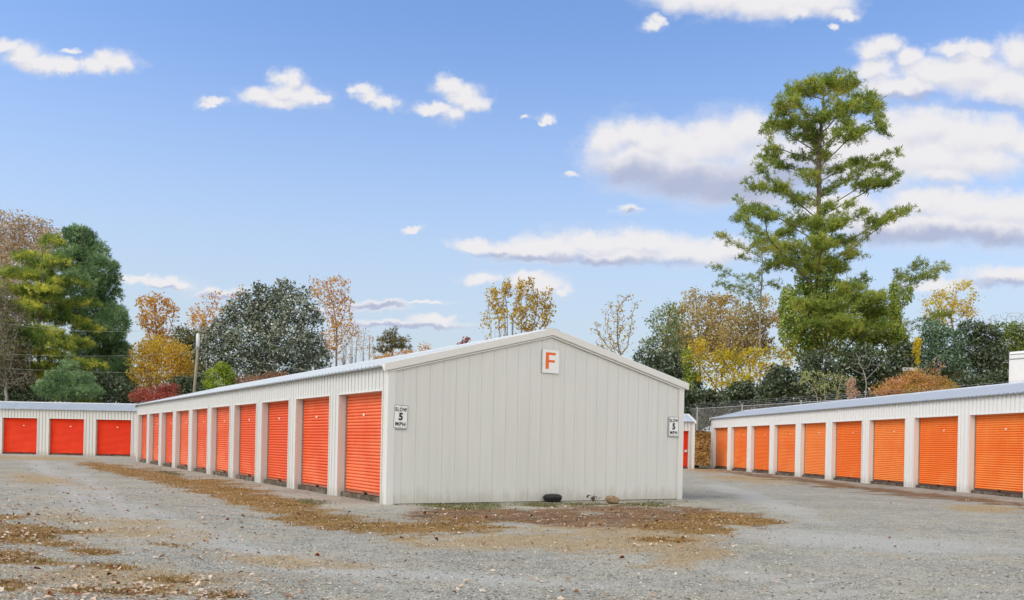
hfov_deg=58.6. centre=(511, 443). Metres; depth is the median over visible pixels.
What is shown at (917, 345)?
yellow vine
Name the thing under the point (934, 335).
evergreen tree
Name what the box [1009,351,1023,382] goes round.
white trailer
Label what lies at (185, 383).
dark shrub
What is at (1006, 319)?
deciduous tree
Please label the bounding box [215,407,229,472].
roller door
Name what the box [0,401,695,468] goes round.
storage building
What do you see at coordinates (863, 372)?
dead tree
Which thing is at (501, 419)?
storage building
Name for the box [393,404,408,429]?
speed sign
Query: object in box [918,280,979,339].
deciduous tree
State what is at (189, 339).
deciduous tree
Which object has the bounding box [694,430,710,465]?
bank leaves
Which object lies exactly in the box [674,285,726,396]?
deciduous tree
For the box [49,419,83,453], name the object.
roller door
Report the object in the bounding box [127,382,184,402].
red shrub
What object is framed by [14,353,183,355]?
overhead cable
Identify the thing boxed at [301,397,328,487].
roller door
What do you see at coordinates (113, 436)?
roller door
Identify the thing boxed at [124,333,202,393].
yellow bush
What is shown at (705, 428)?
chain link fence
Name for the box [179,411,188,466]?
roller door
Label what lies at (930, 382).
bush
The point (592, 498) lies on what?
weed
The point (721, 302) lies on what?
deciduous tree
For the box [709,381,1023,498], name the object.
storage building
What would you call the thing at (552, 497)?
bait box
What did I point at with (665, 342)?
deciduous tree
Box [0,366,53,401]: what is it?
dark shrub
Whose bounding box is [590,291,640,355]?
deciduous tree
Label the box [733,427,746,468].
roller door
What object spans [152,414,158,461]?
roller door
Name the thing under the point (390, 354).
orange bush
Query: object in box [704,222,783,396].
pine tree
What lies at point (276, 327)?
magnolia tree
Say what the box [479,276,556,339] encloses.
poplar tree
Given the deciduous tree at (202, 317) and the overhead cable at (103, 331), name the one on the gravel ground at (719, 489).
the deciduous tree at (202, 317)
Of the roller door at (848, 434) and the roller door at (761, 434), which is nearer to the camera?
the roller door at (848, 434)
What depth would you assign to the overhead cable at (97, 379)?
63.07 m
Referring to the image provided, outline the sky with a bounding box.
[0,0,1023,432]
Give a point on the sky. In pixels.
(425, 156)
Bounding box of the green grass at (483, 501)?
[142,468,691,509]
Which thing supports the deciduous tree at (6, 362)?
on the gravel ground at (719, 489)
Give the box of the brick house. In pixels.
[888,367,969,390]
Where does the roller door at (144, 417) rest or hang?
in the storage building at (501, 419)
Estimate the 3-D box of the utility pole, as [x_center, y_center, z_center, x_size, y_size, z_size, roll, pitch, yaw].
[-22.278,-3.712,64.379,1.232,9.324,0.482,1,0,21]
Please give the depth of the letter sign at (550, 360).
20.43 m
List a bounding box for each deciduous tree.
[0,206,71,400]
[0,281,37,400]
[135,291,179,385]
[168,320,213,375]
[185,284,243,368]
[308,275,361,365]
[336,326,376,364]
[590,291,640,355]
[637,301,689,357]
[654,303,694,363]
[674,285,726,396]
[696,288,779,390]
[714,299,777,408]
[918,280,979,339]
[982,312,1023,345]
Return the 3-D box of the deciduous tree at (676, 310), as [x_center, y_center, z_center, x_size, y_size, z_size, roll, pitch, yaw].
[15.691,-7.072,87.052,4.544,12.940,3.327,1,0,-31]
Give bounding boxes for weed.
[586,495,600,501]
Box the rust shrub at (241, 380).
[228,370,289,384]
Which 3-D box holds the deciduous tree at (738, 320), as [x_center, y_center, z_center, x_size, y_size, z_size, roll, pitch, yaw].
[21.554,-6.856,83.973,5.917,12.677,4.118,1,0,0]
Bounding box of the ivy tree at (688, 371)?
[680,348,700,391]
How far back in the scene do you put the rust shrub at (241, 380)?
63.40 m
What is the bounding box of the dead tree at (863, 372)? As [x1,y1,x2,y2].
[848,353,880,397]
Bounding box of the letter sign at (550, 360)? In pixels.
[542,349,559,373]
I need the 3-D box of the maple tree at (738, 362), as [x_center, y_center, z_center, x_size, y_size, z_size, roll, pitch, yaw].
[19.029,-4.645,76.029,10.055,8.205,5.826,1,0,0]
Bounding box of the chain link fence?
[687,381,1013,433]
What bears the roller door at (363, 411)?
in the storage building at (501, 419)
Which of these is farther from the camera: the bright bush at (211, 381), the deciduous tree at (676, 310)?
the deciduous tree at (676, 310)
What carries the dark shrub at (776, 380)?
on the gravel ground at (719, 489)
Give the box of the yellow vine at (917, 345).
[909,336,922,373]
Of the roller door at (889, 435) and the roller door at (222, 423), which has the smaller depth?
the roller door at (222, 423)
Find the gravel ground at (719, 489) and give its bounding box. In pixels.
[0,433,1023,599]
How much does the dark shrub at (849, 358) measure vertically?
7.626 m
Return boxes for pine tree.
[0,231,109,402]
[49,222,137,402]
[371,325,413,354]
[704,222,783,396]
[727,67,920,402]
[884,255,957,339]
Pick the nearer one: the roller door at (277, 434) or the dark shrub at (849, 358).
the roller door at (277, 434)
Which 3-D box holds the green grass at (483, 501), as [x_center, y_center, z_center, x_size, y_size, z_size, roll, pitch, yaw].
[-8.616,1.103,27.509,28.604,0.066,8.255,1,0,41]
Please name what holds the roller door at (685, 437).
in the storage building at (72, 428)
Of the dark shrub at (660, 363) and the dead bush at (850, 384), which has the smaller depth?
the dead bush at (850, 384)
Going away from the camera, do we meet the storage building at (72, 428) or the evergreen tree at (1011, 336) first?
the storage building at (72, 428)
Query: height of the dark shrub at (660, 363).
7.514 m
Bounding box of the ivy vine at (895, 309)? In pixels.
[886,277,914,353]
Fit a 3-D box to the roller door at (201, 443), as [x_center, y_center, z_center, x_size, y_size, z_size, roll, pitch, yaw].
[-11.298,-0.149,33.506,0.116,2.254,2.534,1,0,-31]
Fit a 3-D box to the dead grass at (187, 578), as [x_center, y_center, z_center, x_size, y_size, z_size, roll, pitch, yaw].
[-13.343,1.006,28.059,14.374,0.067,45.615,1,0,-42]
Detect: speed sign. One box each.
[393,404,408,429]
[668,416,678,436]
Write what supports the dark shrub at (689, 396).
on the gravel ground at (719, 489)
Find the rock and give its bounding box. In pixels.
[605,495,618,503]
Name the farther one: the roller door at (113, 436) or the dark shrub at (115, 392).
the dark shrub at (115, 392)
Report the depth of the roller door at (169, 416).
39.51 m
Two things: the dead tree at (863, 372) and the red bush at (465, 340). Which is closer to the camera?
the dead tree at (863, 372)
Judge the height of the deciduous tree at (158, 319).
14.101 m
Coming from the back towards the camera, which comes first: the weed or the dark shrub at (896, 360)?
the dark shrub at (896, 360)
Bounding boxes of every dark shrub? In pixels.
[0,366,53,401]
[80,370,143,403]
[157,371,207,395]
[630,346,704,390]
[684,386,707,430]
[694,383,730,430]
[716,377,764,413]
[752,364,810,407]
[787,348,850,404]
[828,342,888,398]
[869,340,922,394]
[948,368,1008,387]
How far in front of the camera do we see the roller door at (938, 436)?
31.42 m
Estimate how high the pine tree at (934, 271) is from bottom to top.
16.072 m
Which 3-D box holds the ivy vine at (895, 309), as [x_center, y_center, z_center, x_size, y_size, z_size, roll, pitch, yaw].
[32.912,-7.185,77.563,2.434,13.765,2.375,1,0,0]
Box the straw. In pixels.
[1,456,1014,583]
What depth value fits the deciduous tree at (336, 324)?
88.02 m
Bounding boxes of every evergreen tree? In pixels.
[909,318,974,381]
[951,318,1009,376]
[987,321,1023,371]
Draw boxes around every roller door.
[3,418,36,452]
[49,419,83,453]
[96,419,130,454]
[141,415,146,459]
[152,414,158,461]
[165,412,172,463]
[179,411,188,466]
[196,409,206,468]
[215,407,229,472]
[239,404,255,476]
[267,401,288,481]
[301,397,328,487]
[344,392,381,495]
[683,431,688,467]
[716,428,727,467]
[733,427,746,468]
[754,425,769,470]
[777,424,795,473]
[804,423,825,475]
[835,421,861,479]
[873,419,904,482]
[918,416,957,487]
[973,413,1023,493]
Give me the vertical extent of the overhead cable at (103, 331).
1.823 m
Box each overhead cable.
[0,376,190,379]
[4,323,197,331]
[8,368,193,372]
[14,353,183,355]
[200,327,357,344]
[200,352,307,370]
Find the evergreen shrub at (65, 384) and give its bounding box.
[29,356,105,401]
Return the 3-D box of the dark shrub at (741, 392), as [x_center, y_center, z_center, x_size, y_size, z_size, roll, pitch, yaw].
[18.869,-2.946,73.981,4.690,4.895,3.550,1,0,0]
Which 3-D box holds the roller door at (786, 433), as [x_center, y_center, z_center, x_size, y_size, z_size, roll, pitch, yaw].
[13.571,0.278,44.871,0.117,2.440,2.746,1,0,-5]
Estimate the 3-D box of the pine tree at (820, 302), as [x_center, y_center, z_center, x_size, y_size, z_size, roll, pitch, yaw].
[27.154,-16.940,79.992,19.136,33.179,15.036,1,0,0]
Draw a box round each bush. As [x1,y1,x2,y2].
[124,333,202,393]
[201,361,237,389]
[368,341,433,359]
[457,336,470,344]
[844,377,861,398]
[866,357,960,395]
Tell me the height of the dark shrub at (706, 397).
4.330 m
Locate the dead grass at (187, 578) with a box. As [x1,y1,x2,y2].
[0,460,791,597]
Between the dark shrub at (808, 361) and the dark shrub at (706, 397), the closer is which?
the dark shrub at (808, 361)
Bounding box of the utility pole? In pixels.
[192,325,205,391]
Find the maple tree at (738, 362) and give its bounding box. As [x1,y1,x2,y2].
[680,337,797,403]
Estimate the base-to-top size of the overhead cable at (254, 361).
2.363 m
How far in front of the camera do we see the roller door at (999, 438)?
27.99 m
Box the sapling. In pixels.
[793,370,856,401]
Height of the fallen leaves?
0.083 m
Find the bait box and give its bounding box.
[543,494,561,501]
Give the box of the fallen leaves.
[0,462,1020,599]
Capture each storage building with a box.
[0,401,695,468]
[135,328,688,504]
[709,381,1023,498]
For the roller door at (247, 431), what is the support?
in the storage building at (501, 419)
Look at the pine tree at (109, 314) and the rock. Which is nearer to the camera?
the rock
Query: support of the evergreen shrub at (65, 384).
on the gravel ground at (719, 489)
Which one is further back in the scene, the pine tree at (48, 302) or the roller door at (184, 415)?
the pine tree at (48, 302)
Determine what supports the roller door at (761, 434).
in the storage building at (968, 440)
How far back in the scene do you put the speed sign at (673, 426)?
22.29 m
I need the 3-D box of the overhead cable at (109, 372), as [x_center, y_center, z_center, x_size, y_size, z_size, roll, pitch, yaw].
[-32.038,-5.210,62.249,19.802,0.488,0.014,1,0,-13]
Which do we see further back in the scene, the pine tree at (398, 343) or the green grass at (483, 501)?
the pine tree at (398, 343)
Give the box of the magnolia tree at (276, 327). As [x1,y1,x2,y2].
[189,277,332,380]
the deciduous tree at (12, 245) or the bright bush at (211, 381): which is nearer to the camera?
the bright bush at (211, 381)
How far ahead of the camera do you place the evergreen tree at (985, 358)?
71.48 m
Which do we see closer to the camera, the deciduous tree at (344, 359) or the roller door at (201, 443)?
the roller door at (201, 443)
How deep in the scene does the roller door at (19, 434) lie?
56.77 m
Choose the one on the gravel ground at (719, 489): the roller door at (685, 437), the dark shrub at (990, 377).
the dark shrub at (990, 377)
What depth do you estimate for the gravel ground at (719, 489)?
12.41 m
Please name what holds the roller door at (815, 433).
in the storage building at (968, 440)
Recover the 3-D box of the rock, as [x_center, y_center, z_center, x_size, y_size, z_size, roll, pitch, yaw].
[2.237,1.254,20.323,0.342,0.198,0.244,1,0,-34]
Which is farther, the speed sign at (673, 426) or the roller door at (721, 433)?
the roller door at (721, 433)
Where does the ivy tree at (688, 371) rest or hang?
on the gravel ground at (719, 489)
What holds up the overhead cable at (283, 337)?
attached to the utility pole

